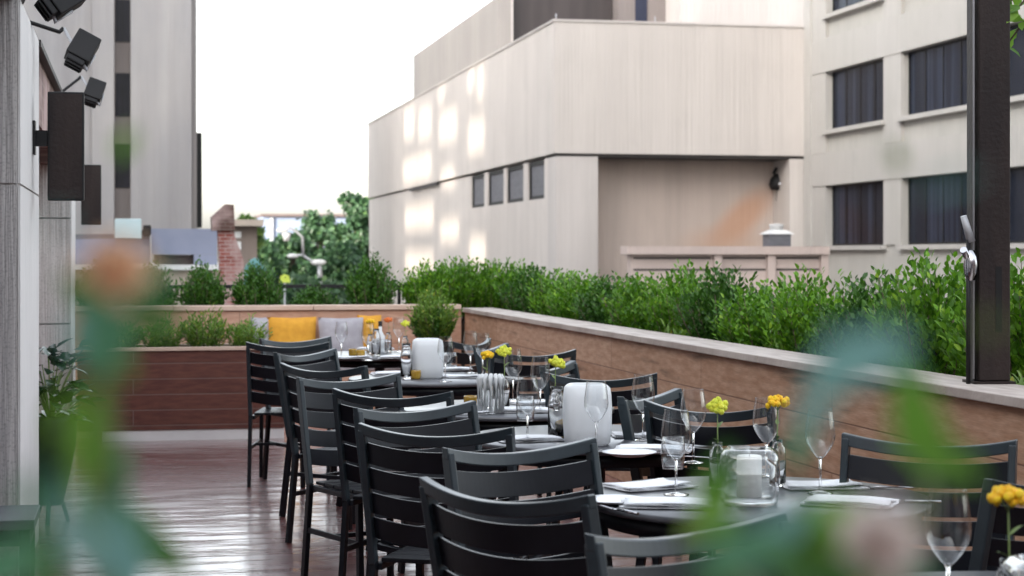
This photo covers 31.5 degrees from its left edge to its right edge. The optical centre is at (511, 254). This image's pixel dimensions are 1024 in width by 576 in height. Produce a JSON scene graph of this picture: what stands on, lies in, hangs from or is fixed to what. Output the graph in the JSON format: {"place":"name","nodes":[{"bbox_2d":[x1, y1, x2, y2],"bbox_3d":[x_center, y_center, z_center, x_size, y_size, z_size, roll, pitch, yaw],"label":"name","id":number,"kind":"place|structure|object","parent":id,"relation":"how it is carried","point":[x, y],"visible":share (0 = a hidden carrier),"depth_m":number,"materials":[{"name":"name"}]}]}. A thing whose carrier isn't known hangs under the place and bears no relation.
{"place":"outdoors","nodes":[
{"label":"outdoors","id":0,"kind":"place"},
{"bbox_2d":[0,0,75,530],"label":"restaurant facade","id":1,"kind":"structure","parent":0,"point":[36,303],"depth_m":8.07,"materials":[{"name":"concrete"}]},
{"bbox_2d":[21,0,85,23],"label":"floodlight","id":2,"kind":"object","parent":1,"relation":"attached to","point":[56,11],"visible":0.98,"depth_m":7.34,"materials":[{"name":"metal"}]},
{"bbox_2d":[33,92,83,200],"bbox_3d":[-2.173,-0.520,8.693,0.238,0.520,0.100,0,0,-12],"label":"projecting sign","id":3,"kind":"object","parent":1,"relation":"attached to","point":[61,138],"visible":1,"depth_m":8.66,"materials":[{"name":"metal"}]},
{"bbox_2d":[30,20,100,72],"bbox_3d":[-2.170,-0.993,8.693,0.157,0.226,0.479,0,0,39],"label":"floodlight","id":4,"kind":"object","parent":1,"relation":"attached to","point":[82,50],"visible":0.98,"depth_m":8.75,"materials":[{"name":"metal"}]},
{"bbox_2d":[62,76,106,107],"bbox_3d":[-2.957,-1.122,12.426,0.410,0.227,0.165,0,0,-43],"label":"floodlight","id":5,"kind":"object","parent":1,"relation":"attached to","point":[94,92],"visible":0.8,"depth_m":12.45,"materials":[{"name":"metal"}]},
{"bbox_2d":[81,165,100,224],"bbox_3d":[-3.656,-0.520,15.697,0.197,0.520,0.100,0,0,-12],"label":"projecting sign","id":6,"kind":"object","parent":1,"relation":"attached to","point":[91,209],"visible":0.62,"depth_m":15.66,"materials":[{"name":"metal"}]},
{"bbox_2d":[23,0,201,260],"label":"concrete tower","id":7,"kind":"structure","parent":0,"point":[143,65],"depth_m":86.22,"materials":[{"name":"concrete"}]},
{"bbox_2d":[115,0,129,41],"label":"window","id":8,"kind":"structure","parent":7,"relation":"in","point":[122,7],"depth_m":86.90,"materials":[{"name":"glass"}]},
{"bbox_2d":[115,73,129,116],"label":"window","id":9,"kind":"structure","parent":7,"relation":"in","point":[122,80],"depth_m":86.90,"materials":[{"name":"glass"}]},
{"bbox_2d":[76,229,217,305],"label":"building","id":10,"kind":"structure","parent":0,"point":[180,241],"depth_m":41.85,"materials":[{"name":"white paint"}]},
{"bbox_2d":[115,219,150,238],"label":"rooftop unit","id":11,"kind":"object","parent":10,"relation":"on","point":[128,228],"visible":0.97,"depth_m":41.64,"materials":[{"name":"white metal"}]},
{"bbox_2d":[197,0,490,261],"label":"sky","id":12,"kind":"structure","parent":0,"point":[288,91],"materials":[{"name":"white"}]},
{"bbox_2d":[39,415,688,575],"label":"deck floor","id":13,"kind":"structure","parent":0,"point":[211,513],"depth_m":10.18,"materials":[{"name":"brown wood"}]},
{"bbox_2d":[0,505,36,538],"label":"bench","id":14,"kind":"object","parent":13,"relation":"on","point":[12,523],"visible":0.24,"depth_m":7.20,"materials":[{"name":"metal"}]},
{"bbox_2d":[39,413,76,525],"bbox_3d":[-2.481,1.152,9.750,0.280,0.584,0.280,0,0,-12],"label":"tall pot","id":15,"kind":"object","parent":13,"relation":"on","point":[56,460],"visible":0.33,"depth_m":9.65,"materials":[{"name":"metal"}]},
{"bbox_2d":[39,340,92,419],"bbox_3d":[-2.465,0.692,9.755,0.567,0.492,0.588,0,0,-12],"label":"broad leaf plant","id":16,"kind":"object","parent":15,"relation":"in","point":[52,382],"visible":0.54,"depth_m":9.68,"materials":[{"name":"green plant"}]},
{"bbox_2d":[0,128,194,575],"bbox_3d":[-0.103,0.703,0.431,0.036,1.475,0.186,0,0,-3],"label":"flowering plant","id":17,"kind":"object","parent":13,"relation":"on","point":[106,529],"visible":1,"depth_m":0.45,"materials":[{"name":"green plant"}]},
{"bbox_2d":[78,343,283,441],"bbox_3d":[-2.610,1.077,14.312,1.602,0.725,0.530,0,0,-12],"label":"slatted planter","id":18,"kind":"object","parent":13,"relation":"on","point":[183,392],"visible":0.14,"depth_m":14.08,"materials":[{"name":"brown wood"}]},
{"bbox_2d":[137,320,189,346],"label":"fern shrub","id":19,"kind":"object","parent":18,"relation":"on","point":[163,339],"visible":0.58,"depth_m":14.21,"materials":[{"name":"green plant"}]},
{"bbox_2d":[177,301,232,346],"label":"fern shrub","id":20,"kind":"object","parent":18,"relation":"on","point":[199,335],"visible":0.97,"depth_m":14.29,"materials":[{"name":"green plant"}]},
{"bbox_2d":[223,312,272,345],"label":"fern shrub","id":21,"kind":"object","parent":18,"relation":"on","point":[241,336],"visible":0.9,"depth_m":14.35,"materials":[{"name":"green plant"}]},
{"bbox_2d":[76,304,462,414],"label":"planter wall","id":22,"kind":"structure","parent":13,"relation":"on","point":[232,314],"depth_m":16.71,"materials":[{"name":"brown brick"}]},
{"bbox_2d":[127,256,181,305],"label":"round shrub","id":23,"kind":"object","parent":22,"relation":"on","point":[165,293],"visible":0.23,"depth_m":16.85,"materials":[{"name":"green plant"}]},
{"bbox_2d":[176,255,229,304],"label":"round shrub","id":24,"kind":"object","parent":22,"relation":"on","point":[203,291],"visible":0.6,"depth_m":16.88,"materials":[{"name":"green plant"}]},
{"bbox_2d":[226,256,285,304],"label":"round shrub","id":25,"kind":"object","parent":22,"relation":"on","point":[255,289],"visible":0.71,"depth_m":17.01,"materials":[{"name":"green plant"}]},
{"bbox_2d":[288,281,342,304],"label":"round shrub","id":26,"kind":"object","parent":22,"relation":"on","point":[316,296],"visible":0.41,"depth_m":17.14,"materials":[{"name":"green plant"}]},
{"bbox_2d":[341,248,398,303],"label":"round shrub","id":27,"kind":"object","parent":22,"relation":"on","point":[370,285],"visible":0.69,"depth_m":17.21,"materials":[{"name":"green plant"}]},
{"bbox_2d":[397,258,460,303],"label":"hedge shrub","id":28,"kind":"object","parent":22,"relation":"on","point":[411,287],"visible":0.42,"depth_m":17.39,"materials":[{"name":"green plant"}]},
{"bbox_2d":[421,255,481,321],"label":"hedge shrub","id":29,"kind":"object","parent":22,"relation":"on","point":[450,269],"visible":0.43,"depth_m":17.40,"materials":[{"name":"green plant"}]},
{"bbox_2d":[246,342,336,486],"bbox_3d":[-1.385,0.989,11.456,0.514,0.905,0.629,0,0,0],"label":"dining chair","id":30,"kind":"object","parent":13,"relation":"on","point":[262,385],"visible":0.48,"depth_m":11.23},
{"bbox_2d":[259,336,332,487],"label":"dining chair","id":31,"kind":"object","parent":13,"relation":"on","point":[263,342],"visible":0.21,"depth_m":11.66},
{"bbox_2d":[273,348,402,523],"bbox_3d":[-0.949,0.989,10.062,0.629,0.905,0.514,0,0,34],"label":"dining chair","id":32,"kind":"object","parent":13,"relation":"on","point":[332,364],"visible":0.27,"depth_m":9.98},
{"bbox_2d":[280,363,421,550],"bbox_3d":[-0.797,0.989,9.128,0.514,0.905,0.629,0,0,30],"label":"dining chair","id":33,"kind":"object","parent":13,"relation":"on","point":[290,397],"visible":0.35,"depth_m":9.04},
{"bbox_2d":[296,373,424,575],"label":"dining chair","id":34,"kind":"object","parent":13,"relation":"on","point":[317,438],"visible":0.48,"depth_m":7.97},
{"bbox_2d":[340,368,415,408],"bbox_3d":[-1.935,1.190,16.360,2.200,0.500,0.540,0,0,-12],"label":"banquette bench","id":35,"kind":"object","parent":13,"relation":"on","point":[370,370],"depth_m":16.25,"materials":[{"name":"brown wood"}]},
{"bbox_2d":[267,317,315,341],"bbox_3d":[-2.005,0.749,16.529,0.450,0.373,0.150,0,-11,-12],"label":"throw cushion","id":36,"kind":"object","parent":35,"relation":"on","point":[293,329],"visible":0.65,"depth_m":16.48,"materials":[{"name":"yellow fabric"}]},
{"bbox_2d":[318,317,362,350],"bbox_3d":[-1.562,0.752,16.571,0.415,0.366,0.150,0,-11,-12],"label":"throw cushion","id":37,"kind":"object","parent":35,"relation":"on","point":[339,335],"visible":0.7,"depth_m":16.52,"materials":[{"name":"grey fabric"}]},
{"bbox_2d":[337,350,445,408],"bbox_3d":[-0.933,1.070,12.796,1.000,0.740,1.000,0,0,-12],"label":"round table","id":38,"kind":"object","parent":13,"relation":"on","point":[377,363],"visible":0.16,"depth_m":12.35,"materials":[{"name":"grey metal"}]},
{"bbox_2d":[332,388,495,575],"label":"dining chair","id":39,"kind":"object","parent":13,"relation":"on","point":[346,452],"visible":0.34,"depth_m":7.32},
{"bbox_2d":[348,372,523,395],"bbox_3d":[-0.432,1.070,10.348,1.000,0.740,1.000,0,0,-12],"label":"round table","id":40,"kind":"object","parent":13,"relation":"on","point":[429,387],"visible":0.42,"depth_m":9.91,"materials":[{"name":"grey metal"}]},
{"bbox_2d":[412,338,443,378],"bbox_3d":[-0.479,0.587,10.303,0.175,0.225,0.175,0,0,-11],"label":"lantern","id":41,"kind":"object","parent":40,"relation":"on","point":[427,360],"visible":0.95,"depth_m":10.22,"materials":[{"name":"white glass"}]},
{"bbox_2d":[358,423,554,575],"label":"dining chair","id":42,"kind":"object","parent":13,"relation":"on","point":[412,538],"visible":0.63,"depth_m":5.78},
{"bbox_2d":[353,400,560,575],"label":"dining chair","id":43,"kind":"object","parent":13,"relation":"on","point":[469,425],"visible":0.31,"depth_m":6.56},
{"bbox_2d":[427,338,490,448],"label":"dining chair","id":44,"kind":"object","parent":13,"relation":"on","point":[461,358],"visible":0.27,"depth_m":11.37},
{"bbox_2d":[398,399,614,571],"bbox_3d":[-0.029,1.070,8.322,1.000,0.740,1.000,0,0,-12],"label":"round table","id":45,"kind":"object","parent":13,"relation":"on","point":[495,421],"visible":0.15,"depth_m":7.87,"materials":[{"name":"grey metal"}]},
{"bbox_2d":[476,373,504,412],"bbox_3d":[-0.094,0.611,8.014,0.129,0.171,0.126,0,0,-12],"label":"ribbed lantern","id":46,"kind":"object","parent":45,"relation":"on","point":[481,378],"visible":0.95,"depth_m":7.97,"materials":[{"name":"white glass"}]},
{"bbox_2d":[419,476,601,575],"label":"dining chair","id":47,"kind":"object","parent":13,"relation":"on","point":[549,539],"visible":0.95,"depth_m":4.20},
{"bbox_2d":[442,437,612,575],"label":"dining chair","id":48,"kind":"object","parent":13,"relation":"on","point":[587,472],"visible":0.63,"depth_m":5.21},
{"bbox_2d":[488,349,575,495],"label":"dining chair","id":49,"kind":"object","parent":13,"relation":"on","point":[524,385],"visible":0.37,"depth_m":10.23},
{"bbox_2d":[480,424,711,489],"bbox_3d":[0.325,1.070,7.000,1.000,0.740,1.000,0,0,-12],"label":"round table","id":50,"kind":"object","parent":13,"relation":"on","point":[607,461],"visible":0.16,"depth_m":6.61,"materials":[{"name":"grey metal"}]},
{"bbox_2d":[548,386,563,438],"bbox_3d":[0.170,0.599,6.879,0.068,0.200,0.068,0,0,-12],"label":"glass carafe","id":51,"kind":"object","parent":50,"relation":"on","point":[555,414],"visible":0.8,"depth_m":6.85,"materials":[{"name":"clear glass"}]},
{"bbox_2d":[563,382,611,445],"bbox_3d":[0.277,0.587,6.685,0.175,0.225,0.175,0,0,-6],"label":"lantern","id":52,"kind":"object","parent":50,"relation":"on","point":[578,423],"visible":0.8,"depth_m":6.61,"materials":[{"name":"white glass"}]},
{"bbox_2d":[539,360,652,559],"bbox_3d":[0.472,0.989,8.904,0.629,0.905,0.514,0,0,19],"label":"dining chair","id":53,"kind":"object","parent":13,"relation":"on","point":[572,367],"visible":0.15,"depth_m":9.07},
{"bbox_2d":[545,372,656,565],"bbox_3d":[0.431,0.989,8.534,0.514,0.905,0.629,0,0,6],"label":"dining chair","id":54,"kind":"object","parent":13,"relation":"on","point":[641,393],"visible":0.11,"depth_m":8.25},
{"bbox_2d":[617,388,702,566],"bbox_3d":[0.763,0.989,6.962,0.629,0.905,0.514,0,0,31],"label":"dining chair","id":55,"kind":"object","parent":13,"relation":"on","point":[631,424],"visible":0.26,"depth_m":7.00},
{"bbox_2d":[584,512,778,575],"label":"dining chair","id":56,"kind":"object","parent":13,"relation":"on","point":[598,549],"visible":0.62,"depth_m":3.60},
{"bbox_2d":[643,400,776,565],"bbox_3d":[0.846,0.989,6.812,0.514,0.905,0.629,0,0,31],"label":"dining chair","id":57,"kind":"object","parent":13,"relation":"on","point":[734,435],"visible":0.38,"depth_m":6.57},
{"bbox_2d":[461,308,1023,571],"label":"planter wall","id":58,"kind":"structure","parent":13,"relation":"on","point":[738,377],"depth_m":9.14,"materials":[{"name":"brown brick"}]},
{"bbox_2d":[447,255,495,319],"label":"hedge shrub","id":59,"kind":"object","parent":58,"relation":"on","point":[484,293],"visible":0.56,"depth_m":17.43,"materials":[{"name":"green plant"}]},
{"bbox_2d":[464,257,518,308],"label":"hedge shrub","id":60,"kind":"object","parent":58,"relation":"on","point":[492,300],"visible":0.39,"depth_m":17.45,"materials":[{"name":"green plant"}]},
{"bbox_2d":[493,262,561,313],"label":"hedge shrub","id":61,"kind":"object","parent":58,"relation":"on","point":[517,299],"visible":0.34,"depth_m":16.56,"materials":[{"name":"green plant"}]},
{"bbox_2d":[524,266,585,317],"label":"hedge shrub","id":62,"kind":"object","parent":58,"relation":"on","point":[537,306],"visible":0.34,"depth_m":15.62,"materials":[{"name":"green plant"}]},
{"bbox_2d":[543,268,619,319],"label":"hedge shrub","id":63,"kind":"object","parent":58,"relation":"on","point":[564,310],"visible":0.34,"depth_m":14.68,"materials":[{"name":"green plant"}]},
{"bbox_2d":[571,270,639,324],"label":"hedge shrub","id":64,"kind":"object","parent":58,"relation":"on","point":[597,310],"visible":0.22,"depth_m":13.81,"materials":[{"name":"green plant"}]},
{"bbox_2d":[596,270,681,330],"bbox_3d":[0.969,0.373,13.038,0.703,0.539,0.704,0,0,41],"label":"hedge shrub","id":65,"kind":"object","parent":58,"relation":"on","point":[627,313],"visible":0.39,"depth_m":12.96,"materials":[{"name":"green plant"}]},
{"bbox_2d":[637,258,718,336],"bbox_3d":[1.165,0.333,12.126,0.662,0.621,0.675,0,0,14],"label":"hedge shrub","id":66,"kind":"object","parent":58,"relation":"on","point":[661,305],"visible":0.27,"depth_m":12.05,"materials":[{"name":"green plant"}]},
{"bbox_2d":[667,261,773,341],"bbox_3d":[1.345,0.339,11.328,0.756,0.608,0.725,0,0,-44],"label":"hedge shrub","id":67,"kind":"object","parent":58,"relation":"on","point":[709,294],"visible":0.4,"depth_m":11.22,"materials":[{"name":"green plant"}]},
{"bbox_2d":[706,277,809,348],"bbox_3d":[1.520,0.384,10.568,0.706,0.518,0.703,0,0,-19],"label":"hedge shrub","id":68,"kind":"object","parent":58,"relation":"on","point":[738,331],"visible":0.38,"depth_m":10.46,"materials":[{"name":"green plant"}]},
{"bbox_2d":[761,263,859,354],"bbox_3d":[1.668,0.343,9.829,0.625,0.601,0.759,0,0,12],"label":"hedge shrub","id":69,"kind":"object","parent":58,"relation":"on","point":[792,324],"visible":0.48,"depth_m":9.75,"materials":[{"name":"green plant"}]},
{"bbox_2d":[809,266,926,347],"bbox_3d":[1.806,0.347,9.057,0.671,0.591,0.761,0,0,27],"label":"hedge shrub","id":70,"kind":"object","parent":58,"relation":"on","point":[852,317],"visible":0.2,"depth_m":8.98,"materials":[{"name":"green plant"}]},
{"bbox_2d":[862,246,965,375],"bbox_3d":[1.962,0.301,8.396,0.681,0.685,0.678,0,0,14],"label":"hedge shrub","id":71,"kind":"object","parent":58,"relation":"on","point":[925,352],"visible":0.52,"depth_m":8.27,"materials":[{"name":"green plant"}]},
{"bbox_2d":[933,247,1023,383],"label":"hedge shrub","id":72,"kind":"object","parent":58,"relation":"on","point":[957,344],"visible":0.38,"depth_m":7.49,"materials":[{"name":"green plant"}]},
{"bbox_2d":[962,0,1015,383],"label":"steel post","id":73,"kind":"object","parent":58,"relation":"on","point":[988,114],"visible":0.87,"depth_m":6.95,"materials":[{"name":"grey metal"}]},
{"bbox_2d":[960,215,977,383],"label":"post spotlights","id":74,"kind":"object","parent":73,"relation":"attached to","point":[970,262],"visible":0.96,"depth_m":6.95,"materials":[{"name":"metal"}]},
{"bbox_2d":[598,476,933,537],"bbox_3d":[0.711,1.070,5.254,1.000,0.740,1.000,0,0,-12],"label":"round table","id":75,"kind":"object","parent":13,"relation":"on","point":[649,523],"visible":0.25,"depth_m":5.06,"materials":[{"name":"grey metal"}]},
{"bbox_2d":[602,477,696,491],"bbox_3d":[0.410,0.688,5.459,0.246,0.018,0.176,0,0,-29],"label":"folded napkin","id":76,"kind":"object","parent":75,"relation":"on","point":[655,484],"visible":0.98,"depth_m":5.42,"materials":[{"name":"white fabric"}]},
{"bbox_2d":[619,496,696,508],"bbox_3d":[0.431,0.686,5.064,0.260,0.022,0.185,0,0,6],"label":"folded napkin","id":77,"kind":"object","parent":75,"relation":"on","point":[641,502],"visible":0.8,"depth_m":5.00,"materials":[{"name":"white fabric"}]},
{"bbox_2d":[730,446,779,507],"bbox_3d":[0.666,0.620,5.085,0.170,0.158,0.170,0,0,7],"label":"lantern","id":78,"kind":"object","parent":75,"relation":"on","point":[758,505],"visible":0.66,"depth_m":5.06,"materials":[{"name":"clear glass"}]},
{"bbox_2d":[737,453,761,497],"bbox_3d":[0.666,0.616,5.085,0.070,0.124,0.070,0,0,-12],"label":"pillar candle","id":79,"kind":"object","parent":78,"relation":"in","point":[749,475],"visible":1,"depth_m":5.06,"materials":[{"name":"white wax"}]},
{"bbox_2d":[769,439,785,486],"bbox_3d":[0.803,0.629,5.484,0.051,0.140,0.051,0,0,-12],"label":"bud vase","id":80,"kind":"object","parent":75,"relation":"on","point":[778,446],"visible":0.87,"depth_m":5.46,"materials":[{"name":"clear glass"}]},
{"bbox_2d":[783,479,869,489],"bbox_3d":[0.934,0.688,5.471,0.246,0.018,0.176,0,0,-6],"label":"folded napkin","id":81,"kind":"object","parent":75,"relation":"on","point":[814,485],"visible":0.76,"depth_m":5.41,"materials":[{"name":"white fabric"}]},
{"bbox_2d":[678,144,993,575],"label":"flowering plant","id":82,"kind":"object","parent":13,"relation":"on","point":[843,536],"visible":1,"depth_m":0.43,"materials":[{"name":"green plant"}]},
{"bbox_2d":[839,432,1017,571],"bbox_3d":[1.131,0.989,5.138,0.514,0.905,0.629,0,0,24],"label":"dining chair","id":83,"kind":"object","parent":13,"relation":"on","point":[910,474],"visible":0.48,"depth_m":5.33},
{"bbox_2d":[968,478,1023,570],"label":"dining chair","id":84,"kind":"object","parent":13,"relation":"on","point":[986,546],"visible":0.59,"depth_m":4.38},
{"bbox_2d":[416,341,451,396],"bbox_3d":[-0.696,1.105,16.000,0.350,0.670,0.350,0,0,-12],"label":"shrub pot","id":85,"kind":"object","parent":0,"point":[445,344],"visible":0.03,"depth_m":15.86,"materials":[{"name":"metal"}]},
{"bbox_2d":[404,282,462,342],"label":"corner shrub","id":86,"kind":"object","parent":85,"relation":"on","point":[431,318],"visible":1,"depth_m":15.90,"materials":[{"name":"green plant"}]},
{"bbox_2d":[367,0,803,303],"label":"concrete building","id":87,"kind":"structure","parent":0,"point":[592,136],"depth_m":57.88,"materials":[{"name":"grey concrete"}]},
{"bbox_2d":[508,165,522,202],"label":"window","id":88,"kind":"structure","parent":87,"relation":"in","point":[515,174],"depth_m":61.90,"materials":[{"name":"glass"}]},
{"bbox_2d":[529,160,543,199],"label":"window","id":89,"kind":"structure","parent":87,"relation":"in","point":[536,169],"depth_m":58.67,"materials":[{"name":"glass"}]},
{"bbox_2d":[620,246,829,304],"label":"panelled wall","id":90,"kind":"structure","parent":0,"point":[770,263],"depth_m":50.39,"materials":[{"name":"beige concrete"}]},
{"bbox_2d":[761,224,793,245],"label":"rooftop vent","id":91,"kind":"object","parent":90,"relation":"on","point":[776,235],"visible":0.99,"depth_m":50.59,"materials":[{"name":"grey metal"}]},
{"bbox_2d":[804,0,1023,318],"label":"office building","id":92,"kind":"structure","parent":0,"point":[881,77],"depth_m":50.77,"materials":[{"name":"concrete"}]},
{"bbox_2d":[833,181,882,245],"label":"window","id":93,"kind":"structure","parent":92,"relation":"in","point":[857,207],"depth_m":53.57,"materials":[{"name":"glass"}]},
{"bbox_2d":[833,59,882,128],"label":"window","id":94,"kind":"structure","parent":92,"relation":"in","point":[857,90],"depth_m":53.57,"materials":[{"name":"glass"}]},
{"bbox_2d":[909,172,966,244],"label":"window","id":95,"kind":"structure","parent":92,"relation":"in","point":[935,215],"depth_m":48.37,"materials":[{"name":"glass"}]},
{"bbox_2d":[909,37,966,114],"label":"window","id":96,"kind":"structure","parent":92,"relation":"in","point":[937,73],"depth_m":48.25,"materials":[{"name":"glass"}]},
{"bbox_2d":[1010,167,1023,242],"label":"window","id":97,"kind":"structure","parent":92,"relation":"in","point":[1016,174],"depth_m":43.93,"materials":[{"name":"glass"}]},
{"bbox_2d":[1010,24,1023,96],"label":"window","id":98,"kind":"structure","parent":92,"relation":"in","point":[1016,61],"depth_m":43.93,"materials":[{"name":"glass"}]},
{"bbox_2d":[936,571,995,575],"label":"round table","id":99,"kind":"object","parent":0,"point":[971,573],"visible":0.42,"depth_m":3.98,"materials":[{"name":"grey metal"}]},
{"bbox_2d":[995,558,1019,575],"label":"bud vase","id":100,"kind":"object","parent":99,"relation":"on","point":[1015,570],"visible":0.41,"depth_m":3.33,"materials":[{"name":"clear glass"}]},
{"bbox_2d":[987,484,1023,556],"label":"cut flower","id":101,"kind":"object","parent":100,"relation":"in","point":[1011,496],"visible":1,"depth_m":3.32,"materials":[{"name":"yellow plant"}]},
{"label":"ground","id":102,"kind":"structure","parent":0,"visible":0},
{"bbox_2d":[210,204,243,304],"bbox_3d":[-5.798,2.460,36.894,0.639,6.960,0.800,0,0,-12],"label":"brick chimney","id":103,"kind":"object","parent":102,"relation":"on","point":[230,257],"visible":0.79,"depth_m":36.59,"materials":[{"name":"red brick"}]},
{"bbox_2d":[233,219,263,267],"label":"corniced building","id":104,"kind":"structure","parent":102,"relation":"on","point":[245,232],"depth_m":61.45,"materials":[{"name":"white paint"}]},
{"bbox_2d":[257,238,288,289],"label":"broadleaf tree","id":105,"kind":"object","parent":102,"relation":"on","point":[268,254],"visible":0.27,"depth_m":110.64,"materials":[{"name":"green plant"}]},
{"bbox_2d":[273,227,316,281],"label":"broadleaf tree","id":106,"kind":"object","parent":102,"relation":"on","point":[292,245],"visible":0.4,"depth_m":116.77,"materials":[{"name":"green plant"}]},
{"bbox_2d":[253,214,346,249],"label":"distant building","id":107,"kind":"structure","parent":102,"relation":"on","point":[273,223],"depth_m":189.01,"materials":[{"name":"grey"}]},
{"bbox_2d":[275,269,350,304],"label":"broadleaf tree","id":108,"kind":"object","parent":102,"relation":"on","point":[303,279],"visible":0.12,"depth_m":74.13,"materials":[{"name":"green plant"}]},
{"bbox_2d":[295,209,352,279],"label":"broadleaf tree","id":109,"kind":"object","parent":102,"relation":"on","point":[316,226],"visible":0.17,"depth_m":139.15,"materials":[{"name":"green plant"}]},
{"bbox_2d":[315,239,364,283],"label":"broadleaf tree","id":110,"kind":"object","parent":102,"relation":"on","point":[341,257],"visible":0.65,"depth_m":111.33,"materials":[{"name":"green plant"}]},
{"bbox_2d":[324,190,368,260],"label":"broadleaf tree","id":111,"kind":"object","parent":102,"relation":"on","point":[356,207],"visible":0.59,"depth_m":123.40,"materials":[{"name":"green plant"}]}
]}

